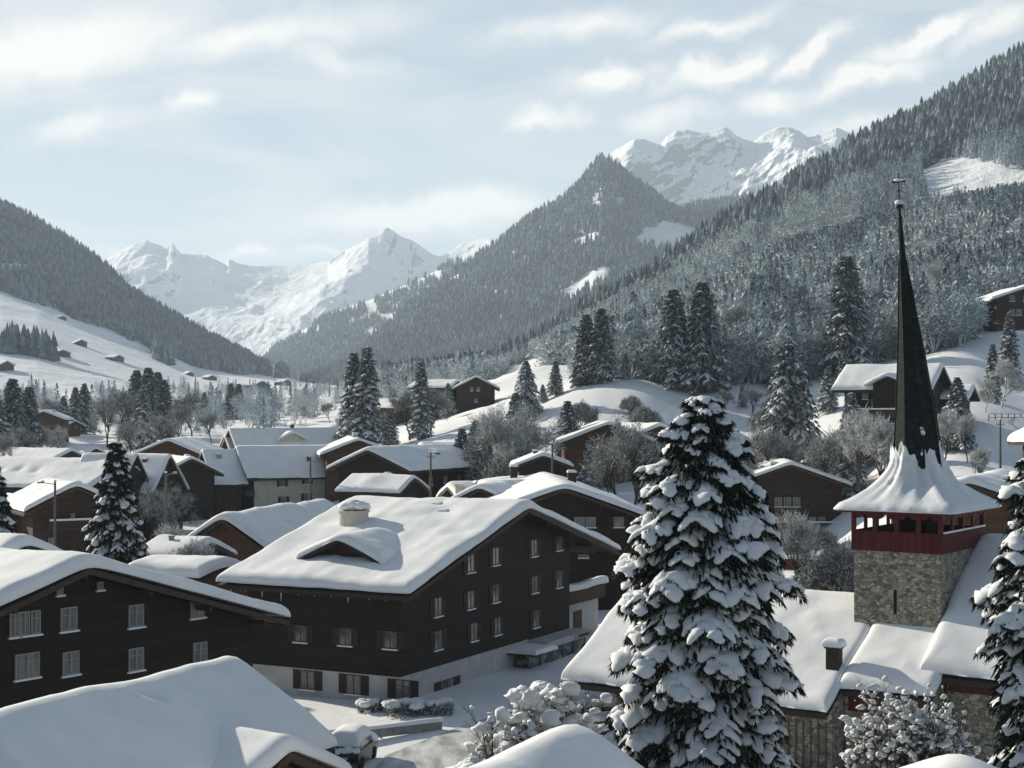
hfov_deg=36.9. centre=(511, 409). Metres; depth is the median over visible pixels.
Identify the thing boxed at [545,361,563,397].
frosted spruce
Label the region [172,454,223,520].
chalet
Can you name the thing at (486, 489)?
house
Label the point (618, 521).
window
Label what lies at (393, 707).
snowy hedge
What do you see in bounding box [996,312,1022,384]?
slender spruce
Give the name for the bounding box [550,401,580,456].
frosted spruce
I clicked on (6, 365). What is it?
hay barn
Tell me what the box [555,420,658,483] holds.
chalet
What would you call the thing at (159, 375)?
dark spruce
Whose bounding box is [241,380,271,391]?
farmhouse
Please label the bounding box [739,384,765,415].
frosted tree
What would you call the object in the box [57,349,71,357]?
hay barn
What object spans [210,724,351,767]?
gabled annex
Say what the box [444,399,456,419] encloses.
frosted tree
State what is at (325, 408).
frosted tree
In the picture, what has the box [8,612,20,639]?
window
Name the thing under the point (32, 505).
chalet
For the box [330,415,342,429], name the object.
frosted tree
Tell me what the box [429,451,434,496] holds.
utility pole
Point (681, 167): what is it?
snow mountains
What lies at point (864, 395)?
window
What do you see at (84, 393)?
frosted spruce
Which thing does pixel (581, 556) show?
window
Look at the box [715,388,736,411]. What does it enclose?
frosted tree
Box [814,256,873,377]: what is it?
dark spruce
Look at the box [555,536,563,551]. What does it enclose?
window
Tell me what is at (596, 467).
frosted tree
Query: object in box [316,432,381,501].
chalet
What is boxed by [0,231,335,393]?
hill
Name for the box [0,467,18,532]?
snowy spruce
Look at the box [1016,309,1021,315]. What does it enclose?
window
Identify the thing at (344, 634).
window
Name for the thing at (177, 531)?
frosted tree
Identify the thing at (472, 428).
frosted spruce
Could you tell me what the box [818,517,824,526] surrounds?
window
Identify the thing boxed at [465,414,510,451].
frosted tree
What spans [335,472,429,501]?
shed roof building
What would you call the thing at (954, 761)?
bottom right house
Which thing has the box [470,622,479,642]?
window
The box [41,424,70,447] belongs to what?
frosted tree
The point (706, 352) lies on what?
dark spruce
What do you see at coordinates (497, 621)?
window
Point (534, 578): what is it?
window
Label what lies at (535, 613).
window
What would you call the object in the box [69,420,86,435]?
village house
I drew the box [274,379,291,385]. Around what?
farmhouse
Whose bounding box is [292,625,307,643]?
window
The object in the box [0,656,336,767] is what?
snowy roof
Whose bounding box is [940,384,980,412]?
shed
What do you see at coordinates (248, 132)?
sky
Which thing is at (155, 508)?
frosted tree
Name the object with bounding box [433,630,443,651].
window
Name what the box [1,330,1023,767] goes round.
ground
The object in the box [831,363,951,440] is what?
hillside chalet
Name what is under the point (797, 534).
frosted tree
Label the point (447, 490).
house
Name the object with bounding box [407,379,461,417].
hillock barn
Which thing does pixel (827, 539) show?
frosted shrub
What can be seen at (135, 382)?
dark spruce
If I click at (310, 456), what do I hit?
utility pole
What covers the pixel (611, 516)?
chalet
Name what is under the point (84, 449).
village house
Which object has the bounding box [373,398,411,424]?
village house
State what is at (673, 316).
dark spruce
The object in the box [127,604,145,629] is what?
window
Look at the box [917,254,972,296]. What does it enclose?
frosted tree
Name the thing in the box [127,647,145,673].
window
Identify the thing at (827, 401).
frosted spruce
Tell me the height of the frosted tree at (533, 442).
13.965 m
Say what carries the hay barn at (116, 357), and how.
on the hill at (80, 366)
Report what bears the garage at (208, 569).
on the ground
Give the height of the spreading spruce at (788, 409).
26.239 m
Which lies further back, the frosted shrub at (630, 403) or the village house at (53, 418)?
the village house at (53, 418)
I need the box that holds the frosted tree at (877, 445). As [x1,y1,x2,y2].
[852,411,894,476]
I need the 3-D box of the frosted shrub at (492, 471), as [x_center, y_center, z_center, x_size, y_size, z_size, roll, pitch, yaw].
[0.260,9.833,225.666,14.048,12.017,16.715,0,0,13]
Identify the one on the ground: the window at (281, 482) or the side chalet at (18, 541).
the side chalet at (18, 541)
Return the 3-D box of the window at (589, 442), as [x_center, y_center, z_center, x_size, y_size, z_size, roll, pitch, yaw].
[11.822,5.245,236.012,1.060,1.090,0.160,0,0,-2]
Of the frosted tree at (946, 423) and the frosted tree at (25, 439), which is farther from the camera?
the frosted tree at (25, 439)
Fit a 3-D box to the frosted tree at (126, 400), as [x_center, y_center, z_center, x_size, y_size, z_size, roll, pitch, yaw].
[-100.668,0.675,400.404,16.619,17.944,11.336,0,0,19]
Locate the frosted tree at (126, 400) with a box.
[98,381,151,441]
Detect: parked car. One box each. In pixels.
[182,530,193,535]
[332,723,377,767]
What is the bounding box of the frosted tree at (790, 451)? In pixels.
[745,417,819,472]
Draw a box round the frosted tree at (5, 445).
[0,429,21,456]
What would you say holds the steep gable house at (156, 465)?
on the ground
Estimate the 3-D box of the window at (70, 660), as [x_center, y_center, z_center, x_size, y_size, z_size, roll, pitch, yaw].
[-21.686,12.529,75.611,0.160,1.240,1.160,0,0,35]
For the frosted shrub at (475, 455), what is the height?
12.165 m
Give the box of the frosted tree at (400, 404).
[381,386,429,438]
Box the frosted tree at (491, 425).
[470,400,536,471]
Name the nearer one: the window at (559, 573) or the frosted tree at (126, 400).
the window at (559, 573)
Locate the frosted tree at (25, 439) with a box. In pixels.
[0,421,40,447]
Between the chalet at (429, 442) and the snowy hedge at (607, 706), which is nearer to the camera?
the snowy hedge at (607, 706)
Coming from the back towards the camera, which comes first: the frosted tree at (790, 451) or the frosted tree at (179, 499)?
the frosted tree at (790, 451)
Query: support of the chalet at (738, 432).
on the ground
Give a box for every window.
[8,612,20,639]
[13,651,41,682]
[20,611,32,637]
[30,610,42,636]
[48,538,53,544]
[55,588,65,596]
[59,606,79,633]
[61,650,81,677]
[96,581,105,591]
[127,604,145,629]
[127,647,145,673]
[189,597,206,620]
[193,641,206,662]
[279,480,284,486]
[281,496,285,502]
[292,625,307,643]
[298,670,315,691]
[304,493,308,500]
[337,628,352,647]
[344,674,362,696]
[381,631,397,650]
[395,679,410,698]
[433,596,443,618]
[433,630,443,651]
[441,677,453,689]
[443,476,446,483]
[466,554,475,573]
[466,590,475,610]
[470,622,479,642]
[491,547,500,566]
[491,584,500,603]
[493,616,502,636]
[530,539,538,557]
[531,575,539,594]
[533,610,540,628]
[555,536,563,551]
[555,570,563,588]
[574,517,585,527]
[578,554,589,558]
[586,440,591,446]
[586,517,596,527]
[613,517,624,527]
[775,497,781,506]
[784,497,790,506]
[793,497,799,506]
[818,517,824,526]
[861,393,868,399]
[1009,295,1015,301]
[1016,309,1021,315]
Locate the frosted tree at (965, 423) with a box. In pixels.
[955,412,978,462]
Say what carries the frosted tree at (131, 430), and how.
on the ground
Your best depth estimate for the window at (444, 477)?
223.63 m
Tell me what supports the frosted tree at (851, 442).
on the ground
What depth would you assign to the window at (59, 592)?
75.06 m
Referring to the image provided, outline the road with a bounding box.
[376,691,612,767]
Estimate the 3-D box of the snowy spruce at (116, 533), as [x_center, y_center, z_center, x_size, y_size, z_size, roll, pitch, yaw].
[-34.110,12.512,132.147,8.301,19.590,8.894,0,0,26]
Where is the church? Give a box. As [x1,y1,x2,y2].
[561,173,1015,767]
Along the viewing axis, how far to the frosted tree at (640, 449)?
205.01 m
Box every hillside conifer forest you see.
[378,121,1023,397]
[465,40,1023,369]
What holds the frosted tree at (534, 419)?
on the ground
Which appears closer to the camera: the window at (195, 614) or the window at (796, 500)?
the window at (195, 614)
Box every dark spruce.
[1,378,29,446]
[21,387,46,447]
[119,370,141,423]
[138,367,166,438]
[154,372,172,434]
[156,379,177,438]
[223,383,240,419]
[235,384,243,419]
[569,314,599,387]
[573,361,583,386]
[579,308,622,383]
[645,289,694,390]
[672,281,732,395]
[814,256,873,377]
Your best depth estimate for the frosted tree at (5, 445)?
298.92 m
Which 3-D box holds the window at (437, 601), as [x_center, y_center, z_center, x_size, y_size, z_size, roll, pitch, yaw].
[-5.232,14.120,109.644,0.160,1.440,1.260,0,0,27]
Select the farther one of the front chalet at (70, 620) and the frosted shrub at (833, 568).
the frosted shrub at (833, 568)
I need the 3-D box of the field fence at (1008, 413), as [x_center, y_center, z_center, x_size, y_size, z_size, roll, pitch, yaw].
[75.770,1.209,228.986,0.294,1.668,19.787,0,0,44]
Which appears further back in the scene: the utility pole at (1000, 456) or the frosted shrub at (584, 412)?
the frosted shrub at (584, 412)
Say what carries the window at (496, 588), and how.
in the hotel chalet at (383, 598)
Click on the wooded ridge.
(371, 305)
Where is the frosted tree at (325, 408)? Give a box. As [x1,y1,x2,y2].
[316,401,336,422]
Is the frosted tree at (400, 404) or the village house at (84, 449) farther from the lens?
the village house at (84, 449)
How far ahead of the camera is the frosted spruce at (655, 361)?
296.47 m
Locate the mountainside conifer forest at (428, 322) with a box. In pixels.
[299,152,746,384]
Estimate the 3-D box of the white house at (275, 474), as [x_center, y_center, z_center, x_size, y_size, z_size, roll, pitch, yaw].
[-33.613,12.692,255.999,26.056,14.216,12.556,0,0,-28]
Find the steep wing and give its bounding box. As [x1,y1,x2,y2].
[198,449,248,515]
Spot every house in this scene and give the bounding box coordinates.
[0,447,82,457]
[0,456,151,492]
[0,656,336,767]
[38,409,74,443]
[43,445,107,452]
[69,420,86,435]
[80,452,149,531]
[138,453,189,542]
[188,498,334,596]
[221,423,339,448]
[234,444,381,510]
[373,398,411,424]
[436,480,478,496]
[451,478,519,497]
[466,724,643,767]
[477,464,525,484]
[891,468,1013,533]
[900,754,996,767]
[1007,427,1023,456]
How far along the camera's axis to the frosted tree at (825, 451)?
204.10 m
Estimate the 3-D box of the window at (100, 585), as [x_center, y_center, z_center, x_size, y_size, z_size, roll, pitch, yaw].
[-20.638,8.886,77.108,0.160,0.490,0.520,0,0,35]
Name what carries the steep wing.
on the ground
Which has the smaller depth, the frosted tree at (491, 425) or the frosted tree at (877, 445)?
the frosted tree at (877, 445)
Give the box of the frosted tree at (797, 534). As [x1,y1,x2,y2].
[771,506,820,581]
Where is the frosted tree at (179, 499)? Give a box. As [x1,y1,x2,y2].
[153,478,203,527]
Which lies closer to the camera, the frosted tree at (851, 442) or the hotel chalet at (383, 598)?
the hotel chalet at (383, 598)
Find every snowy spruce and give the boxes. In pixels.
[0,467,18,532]
[79,441,149,563]
[601,395,807,767]
[968,457,1023,767]
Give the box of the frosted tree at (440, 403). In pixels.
[427,381,454,434]
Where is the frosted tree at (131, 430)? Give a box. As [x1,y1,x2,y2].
[113,415,143,452]
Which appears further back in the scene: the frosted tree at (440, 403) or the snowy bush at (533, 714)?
the frosted tree at (440, 403)
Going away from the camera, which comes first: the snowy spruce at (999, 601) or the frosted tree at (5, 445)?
the snowy spruce at (999, 601)
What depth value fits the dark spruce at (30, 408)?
343.93 m
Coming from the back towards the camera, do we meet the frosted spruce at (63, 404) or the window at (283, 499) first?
the frosted spruce at (63, 404)
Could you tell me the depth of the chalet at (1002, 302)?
331.40 m
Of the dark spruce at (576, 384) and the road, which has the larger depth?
the dark spruce at (576, 384)
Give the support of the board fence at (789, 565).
on the ground
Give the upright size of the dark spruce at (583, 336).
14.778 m
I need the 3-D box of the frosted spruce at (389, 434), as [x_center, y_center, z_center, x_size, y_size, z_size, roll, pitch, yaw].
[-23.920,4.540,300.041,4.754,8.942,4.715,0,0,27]
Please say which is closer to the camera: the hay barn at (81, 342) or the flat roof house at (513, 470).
the flat roof house at (513, 470)
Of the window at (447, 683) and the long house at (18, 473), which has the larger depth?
the long house at (18, 473)
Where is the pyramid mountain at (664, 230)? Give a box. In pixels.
[447,171,693,322]
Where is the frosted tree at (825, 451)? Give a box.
[799,423,859,479]
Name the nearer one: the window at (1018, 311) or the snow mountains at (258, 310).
the window at (1018, 311)
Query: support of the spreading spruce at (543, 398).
on the ground
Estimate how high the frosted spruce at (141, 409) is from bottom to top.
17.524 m
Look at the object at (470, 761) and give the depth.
63.40 m
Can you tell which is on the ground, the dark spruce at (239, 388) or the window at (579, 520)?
the dark spruce at (239, 388)
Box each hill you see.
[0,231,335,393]
[501,135,1023,375]
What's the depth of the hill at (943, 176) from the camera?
1134.21 m
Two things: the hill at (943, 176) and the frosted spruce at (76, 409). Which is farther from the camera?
the hill at (943, 176)
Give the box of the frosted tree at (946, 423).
[937,407,959,459]
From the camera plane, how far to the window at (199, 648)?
82.64 m
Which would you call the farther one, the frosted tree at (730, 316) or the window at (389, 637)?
the frosted tree at (730, 316)
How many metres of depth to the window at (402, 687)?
104.77 m
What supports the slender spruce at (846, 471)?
on the ground
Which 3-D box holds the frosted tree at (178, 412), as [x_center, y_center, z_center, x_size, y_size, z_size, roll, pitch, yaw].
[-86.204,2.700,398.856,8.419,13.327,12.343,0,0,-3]
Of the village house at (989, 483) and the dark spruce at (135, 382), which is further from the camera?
the dark spruce at (135, 382)
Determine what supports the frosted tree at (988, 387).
on the ground
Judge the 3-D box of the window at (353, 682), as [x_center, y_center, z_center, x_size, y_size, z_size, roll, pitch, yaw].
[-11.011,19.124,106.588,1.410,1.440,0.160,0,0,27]
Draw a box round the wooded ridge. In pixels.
[297,261,466,367]
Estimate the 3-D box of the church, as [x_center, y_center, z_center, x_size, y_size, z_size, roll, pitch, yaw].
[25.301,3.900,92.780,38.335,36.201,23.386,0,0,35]
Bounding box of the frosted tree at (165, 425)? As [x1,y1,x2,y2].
[138,411,185,439]
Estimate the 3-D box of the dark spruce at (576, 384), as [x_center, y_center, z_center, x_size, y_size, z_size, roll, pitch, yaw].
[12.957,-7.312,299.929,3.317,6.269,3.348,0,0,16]
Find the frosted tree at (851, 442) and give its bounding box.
[832,405,875,516]
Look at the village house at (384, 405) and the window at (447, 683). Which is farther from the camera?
the village house at (384, 405)
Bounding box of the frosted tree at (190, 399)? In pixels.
[173,386,209,435]
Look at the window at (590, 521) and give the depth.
151.41 m
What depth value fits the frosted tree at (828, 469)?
210.24 m
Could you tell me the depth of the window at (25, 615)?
73.36 m
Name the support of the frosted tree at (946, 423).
on the ground
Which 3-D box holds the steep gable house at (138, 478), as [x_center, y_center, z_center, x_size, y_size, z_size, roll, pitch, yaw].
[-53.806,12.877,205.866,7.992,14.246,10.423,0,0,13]
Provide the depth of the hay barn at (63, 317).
1866.45 m
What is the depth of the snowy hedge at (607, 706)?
95.64 m
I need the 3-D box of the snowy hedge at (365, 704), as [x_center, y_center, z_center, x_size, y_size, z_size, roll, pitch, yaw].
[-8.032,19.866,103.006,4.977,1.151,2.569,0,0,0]
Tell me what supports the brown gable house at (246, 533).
on the ground
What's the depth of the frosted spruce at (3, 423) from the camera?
329.67 m
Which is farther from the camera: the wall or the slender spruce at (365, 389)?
the slender spruce at (365, 389)
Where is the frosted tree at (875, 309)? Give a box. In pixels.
[869,299,883,317]
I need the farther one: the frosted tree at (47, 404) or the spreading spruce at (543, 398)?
the frosted tree at (47, 404)
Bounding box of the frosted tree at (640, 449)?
[589,405,669,504]
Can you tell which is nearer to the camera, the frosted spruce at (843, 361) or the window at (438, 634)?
the window at (438, 634)
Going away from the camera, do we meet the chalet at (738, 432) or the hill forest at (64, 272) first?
the chalet at (738, 432)
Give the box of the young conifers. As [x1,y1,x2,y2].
[571,256,979,390]
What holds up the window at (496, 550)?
in the hotel chalet at (383, 598)
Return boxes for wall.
[329,717,443,738]
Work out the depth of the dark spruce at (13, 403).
333.80 m
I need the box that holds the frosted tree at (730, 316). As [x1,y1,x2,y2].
[717,299,751,328]
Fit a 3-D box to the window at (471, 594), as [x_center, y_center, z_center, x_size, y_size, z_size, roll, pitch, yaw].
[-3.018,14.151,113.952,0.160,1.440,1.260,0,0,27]
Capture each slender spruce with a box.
[333,352,361,438]
[345,347,386,443]
[406,362,435,440]
[832,393,870,500]
[983,344,1006,403]
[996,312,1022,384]
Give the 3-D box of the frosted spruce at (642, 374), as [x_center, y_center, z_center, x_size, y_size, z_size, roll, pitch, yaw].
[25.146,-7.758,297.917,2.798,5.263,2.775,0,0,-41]
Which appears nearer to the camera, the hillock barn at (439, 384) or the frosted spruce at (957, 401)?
the frosted spruce at (957, 401)
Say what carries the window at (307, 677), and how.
in the hotel chalet at (383, 598)
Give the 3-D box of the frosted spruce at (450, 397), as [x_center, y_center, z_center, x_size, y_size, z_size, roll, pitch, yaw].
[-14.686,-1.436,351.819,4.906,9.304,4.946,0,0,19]
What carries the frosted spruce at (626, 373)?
on the ground
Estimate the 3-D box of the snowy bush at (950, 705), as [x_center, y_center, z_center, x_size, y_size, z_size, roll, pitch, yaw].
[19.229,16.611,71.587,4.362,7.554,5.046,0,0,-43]
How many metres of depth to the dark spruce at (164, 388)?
423.94 m
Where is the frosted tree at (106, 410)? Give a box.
[87,390,125,446]
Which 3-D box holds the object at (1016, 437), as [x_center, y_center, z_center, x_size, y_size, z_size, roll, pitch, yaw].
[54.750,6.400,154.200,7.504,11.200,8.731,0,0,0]
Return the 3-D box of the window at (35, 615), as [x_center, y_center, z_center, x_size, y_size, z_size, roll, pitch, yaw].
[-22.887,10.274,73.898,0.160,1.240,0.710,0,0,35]
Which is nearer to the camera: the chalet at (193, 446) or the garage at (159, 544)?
the garage at (159, 544)
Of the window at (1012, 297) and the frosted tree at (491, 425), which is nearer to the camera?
the frosted tree at (491, 425)
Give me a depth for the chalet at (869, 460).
217.28 m
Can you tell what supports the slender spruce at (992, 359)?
on the ground
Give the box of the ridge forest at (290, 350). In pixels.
[262,256,462,380]
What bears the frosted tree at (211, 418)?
on the ground
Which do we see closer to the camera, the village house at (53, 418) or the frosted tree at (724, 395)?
the frosted tree at (724, 395)
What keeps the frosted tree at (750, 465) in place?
on the ground
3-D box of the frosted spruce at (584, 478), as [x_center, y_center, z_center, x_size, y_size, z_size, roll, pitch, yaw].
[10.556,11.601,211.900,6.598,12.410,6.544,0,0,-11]
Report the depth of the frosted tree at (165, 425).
350.10 m
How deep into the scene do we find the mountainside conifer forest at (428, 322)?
3292.46 m
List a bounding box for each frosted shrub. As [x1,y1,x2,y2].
[453,434,510,480]
[466,437,531,480]
[556,399,602,426]
[617,394,641,413]
[625,403,664,422]
[746,408,767,429]
[776,516,843,557]
[789,536,853,592]
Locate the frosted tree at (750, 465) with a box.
[739,448,762,468]
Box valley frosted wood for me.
[0,361,472,435]
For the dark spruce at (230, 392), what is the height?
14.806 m
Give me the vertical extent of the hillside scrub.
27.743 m
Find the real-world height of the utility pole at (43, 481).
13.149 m
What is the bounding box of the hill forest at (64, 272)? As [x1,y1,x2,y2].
[0,198,290,377]
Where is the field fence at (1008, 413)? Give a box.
[988,412,1023,420]
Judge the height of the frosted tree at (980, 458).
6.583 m
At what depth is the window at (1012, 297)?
331.31 m
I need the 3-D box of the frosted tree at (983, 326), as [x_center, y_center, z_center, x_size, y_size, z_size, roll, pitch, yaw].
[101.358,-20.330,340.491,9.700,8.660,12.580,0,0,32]
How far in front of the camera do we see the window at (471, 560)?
114.02 m
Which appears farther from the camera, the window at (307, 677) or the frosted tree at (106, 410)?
the frosted tree at (106, 410)
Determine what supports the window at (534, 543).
in the hotel chalet at (383, 598)
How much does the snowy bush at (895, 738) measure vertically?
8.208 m
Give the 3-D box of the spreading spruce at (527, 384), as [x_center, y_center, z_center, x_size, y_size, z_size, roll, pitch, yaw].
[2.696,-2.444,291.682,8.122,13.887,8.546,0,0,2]
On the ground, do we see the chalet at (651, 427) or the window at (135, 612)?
the chalet at (651, 427)
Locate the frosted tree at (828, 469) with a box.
[804,424,833,477]
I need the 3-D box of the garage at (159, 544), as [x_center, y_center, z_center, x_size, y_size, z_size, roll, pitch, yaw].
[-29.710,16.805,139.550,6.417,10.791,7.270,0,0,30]
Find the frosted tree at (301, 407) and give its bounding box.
[297,404,312,421]
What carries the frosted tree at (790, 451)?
on the ground
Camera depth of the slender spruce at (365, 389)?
298.84 m
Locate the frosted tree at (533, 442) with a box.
[489,416,566,462]
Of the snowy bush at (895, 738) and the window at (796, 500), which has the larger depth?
the window at (796, 500)
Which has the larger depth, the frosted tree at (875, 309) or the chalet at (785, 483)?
the frosted tree at (875, 309)
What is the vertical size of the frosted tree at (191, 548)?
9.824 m
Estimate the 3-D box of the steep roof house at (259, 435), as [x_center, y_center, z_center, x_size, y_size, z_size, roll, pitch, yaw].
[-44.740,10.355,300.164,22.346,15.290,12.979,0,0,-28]
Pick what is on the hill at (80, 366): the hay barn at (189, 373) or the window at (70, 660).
the hay barn at (189, 373)
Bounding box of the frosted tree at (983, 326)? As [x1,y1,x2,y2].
[975,299,987,332]
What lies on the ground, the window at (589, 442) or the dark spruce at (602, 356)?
the dark spruce at (602, 356)
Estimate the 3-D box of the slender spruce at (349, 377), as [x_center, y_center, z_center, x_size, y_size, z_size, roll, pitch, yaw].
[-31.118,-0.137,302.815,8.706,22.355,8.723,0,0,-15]
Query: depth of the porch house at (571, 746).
44.48 m
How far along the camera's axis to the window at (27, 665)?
73.48 m
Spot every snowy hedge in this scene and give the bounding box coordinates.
[355,697,428,712]
[381,697,455,717]
[567,698,612,730]
[593,711,611,734]
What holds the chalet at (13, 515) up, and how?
on the ground
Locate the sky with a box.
[0,0,1023,265]
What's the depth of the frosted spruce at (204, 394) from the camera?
519.47 m
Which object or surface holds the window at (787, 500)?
in the chalet at (785, 483)
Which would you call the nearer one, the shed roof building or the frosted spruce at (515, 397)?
the shed roof building
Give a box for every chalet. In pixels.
[0,533,63,550]
[0,547,290,707]
[4,493,15,523]
[6,477,98,551]
[131,436,222,457]
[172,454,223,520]
[216,495,620,701]
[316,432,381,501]
[326,444,473,502]
[417,441,454,444]
[452,375,499,413]
[485,470,646,609]
[510,449,573,477]
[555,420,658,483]
[621,422,669,459]
[732,429,771,462]
[747,458,852,540]
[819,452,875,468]
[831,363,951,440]
[980,285,1023,331]
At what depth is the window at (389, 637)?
105.34 m
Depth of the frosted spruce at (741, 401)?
283.69 m
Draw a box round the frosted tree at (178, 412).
[167,396,193,436]
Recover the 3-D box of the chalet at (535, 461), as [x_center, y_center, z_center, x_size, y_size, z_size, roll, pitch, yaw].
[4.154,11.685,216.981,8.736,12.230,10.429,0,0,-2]
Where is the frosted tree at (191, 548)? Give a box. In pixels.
[166,534,216,555]
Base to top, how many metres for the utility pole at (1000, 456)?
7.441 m
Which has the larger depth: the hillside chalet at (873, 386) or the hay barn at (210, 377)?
the hay barn at (210, 377)
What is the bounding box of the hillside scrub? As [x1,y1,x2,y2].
[561,284,999,384]
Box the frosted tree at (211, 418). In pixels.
[193,410,223,442]
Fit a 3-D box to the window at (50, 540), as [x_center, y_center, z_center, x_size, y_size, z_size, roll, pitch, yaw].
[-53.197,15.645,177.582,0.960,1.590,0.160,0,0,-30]
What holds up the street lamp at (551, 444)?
on the ground
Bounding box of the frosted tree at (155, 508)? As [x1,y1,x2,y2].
[137,478,183,538]
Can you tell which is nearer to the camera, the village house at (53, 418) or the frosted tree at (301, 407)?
the village house at (53, 418)
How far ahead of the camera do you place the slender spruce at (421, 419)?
299.09 m
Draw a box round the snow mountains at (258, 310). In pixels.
[103,227,498,356]
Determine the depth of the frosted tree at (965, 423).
195.91 m
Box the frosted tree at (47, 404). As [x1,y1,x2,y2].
[37,395,65,412]
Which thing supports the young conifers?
on the ground
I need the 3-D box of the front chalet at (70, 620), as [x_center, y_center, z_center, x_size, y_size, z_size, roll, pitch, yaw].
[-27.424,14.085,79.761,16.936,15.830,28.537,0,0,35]
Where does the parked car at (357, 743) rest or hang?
on the ground
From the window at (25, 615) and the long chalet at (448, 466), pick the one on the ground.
the long chalet at (448, 466)
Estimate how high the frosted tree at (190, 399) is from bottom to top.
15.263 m
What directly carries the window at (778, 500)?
in the chalet at (785, 483)
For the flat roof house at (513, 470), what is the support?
on the ground
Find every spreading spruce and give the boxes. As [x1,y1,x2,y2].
[508,360,544,418]
[538,384,548,402]
[753,344,826,469]
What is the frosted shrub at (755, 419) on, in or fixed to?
on the ground
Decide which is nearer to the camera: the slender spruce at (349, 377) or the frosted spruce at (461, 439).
the frosted spruce at (461, 439)
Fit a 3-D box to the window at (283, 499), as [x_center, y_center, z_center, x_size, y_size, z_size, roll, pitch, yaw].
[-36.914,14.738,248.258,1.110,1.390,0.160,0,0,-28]
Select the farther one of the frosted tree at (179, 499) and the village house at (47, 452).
the village house at (47, 452)
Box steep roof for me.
[219,434,233,448]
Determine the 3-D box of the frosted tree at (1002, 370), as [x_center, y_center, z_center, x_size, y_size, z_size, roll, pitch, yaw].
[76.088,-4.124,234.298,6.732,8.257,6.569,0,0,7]
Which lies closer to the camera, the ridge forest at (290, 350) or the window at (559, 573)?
the window at (559, 573)
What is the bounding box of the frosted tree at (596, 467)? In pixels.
[579,423,641,494]
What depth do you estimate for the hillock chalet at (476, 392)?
351.04 m
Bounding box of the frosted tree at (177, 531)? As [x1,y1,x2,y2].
[150,523,187,539]
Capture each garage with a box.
[129,554,240,592]
[146,534,237,558]
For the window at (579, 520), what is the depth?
151.33 m
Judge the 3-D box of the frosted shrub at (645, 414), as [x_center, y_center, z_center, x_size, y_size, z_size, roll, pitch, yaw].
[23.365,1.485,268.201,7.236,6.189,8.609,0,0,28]
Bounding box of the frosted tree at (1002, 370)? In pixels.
[988,357,1023,408]
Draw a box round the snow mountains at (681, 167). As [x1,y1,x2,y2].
[562,127,855,208]
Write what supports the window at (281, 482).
in the white house at (275, 474)
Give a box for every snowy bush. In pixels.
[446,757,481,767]
[458,678,621,763]
[836,676,981,767]
[883,682,989,764]
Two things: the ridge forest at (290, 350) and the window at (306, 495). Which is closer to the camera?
the window at (306, 495)
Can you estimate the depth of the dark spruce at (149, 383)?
418.96 m
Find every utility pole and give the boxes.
[37,480,56,545]
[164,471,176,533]
[306,455,314,500]
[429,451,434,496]
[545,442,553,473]
[996,418,1004,468]
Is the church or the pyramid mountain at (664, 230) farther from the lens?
the pyramid mountain at (664, 230)
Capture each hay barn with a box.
[0,360,15,370]
[55,315,67,320]
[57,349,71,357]
[72,339,87,347]
[103,354,124,361]
[182,371,194,376]
[201,375,217,380]
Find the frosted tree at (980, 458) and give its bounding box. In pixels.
[966,447,993,473]
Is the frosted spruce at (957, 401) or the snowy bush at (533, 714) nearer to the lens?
the snowy bush at (533, 714)
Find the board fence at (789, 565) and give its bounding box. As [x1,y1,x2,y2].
[784,557,817,569]
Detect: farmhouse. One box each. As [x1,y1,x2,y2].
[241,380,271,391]
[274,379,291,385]
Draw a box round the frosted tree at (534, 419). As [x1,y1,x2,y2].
[498,407,556,450]
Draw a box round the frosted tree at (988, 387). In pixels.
[973,376,998,412]
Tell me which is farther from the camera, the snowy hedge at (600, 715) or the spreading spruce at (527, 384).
the spreading spruce at (527, 384)
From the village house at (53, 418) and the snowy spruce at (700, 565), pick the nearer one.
the snowy spruce at (700, 565)
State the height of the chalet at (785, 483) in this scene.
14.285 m
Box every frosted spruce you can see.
[0,394,13,446]
[59,396,71,416]
[68,387,89,434]
[79,383,102,434]
[124,390,157,450]
[195,392,209,422]
[379,410,399,445]
[439,383,456,419]
[453,428,468,448]
[467,420,485,446]
[505,392,526,422]
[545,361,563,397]
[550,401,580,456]
[576,449,605,490]
[618,354,634,379]
[635,357,647,379]
[648,351,663,382]
[736,382,746,407]
[814,367,839,418]
[834,351,849,382]
[940,377,977,452]
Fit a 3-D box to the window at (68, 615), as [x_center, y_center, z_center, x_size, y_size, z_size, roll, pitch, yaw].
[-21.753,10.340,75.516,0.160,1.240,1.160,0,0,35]

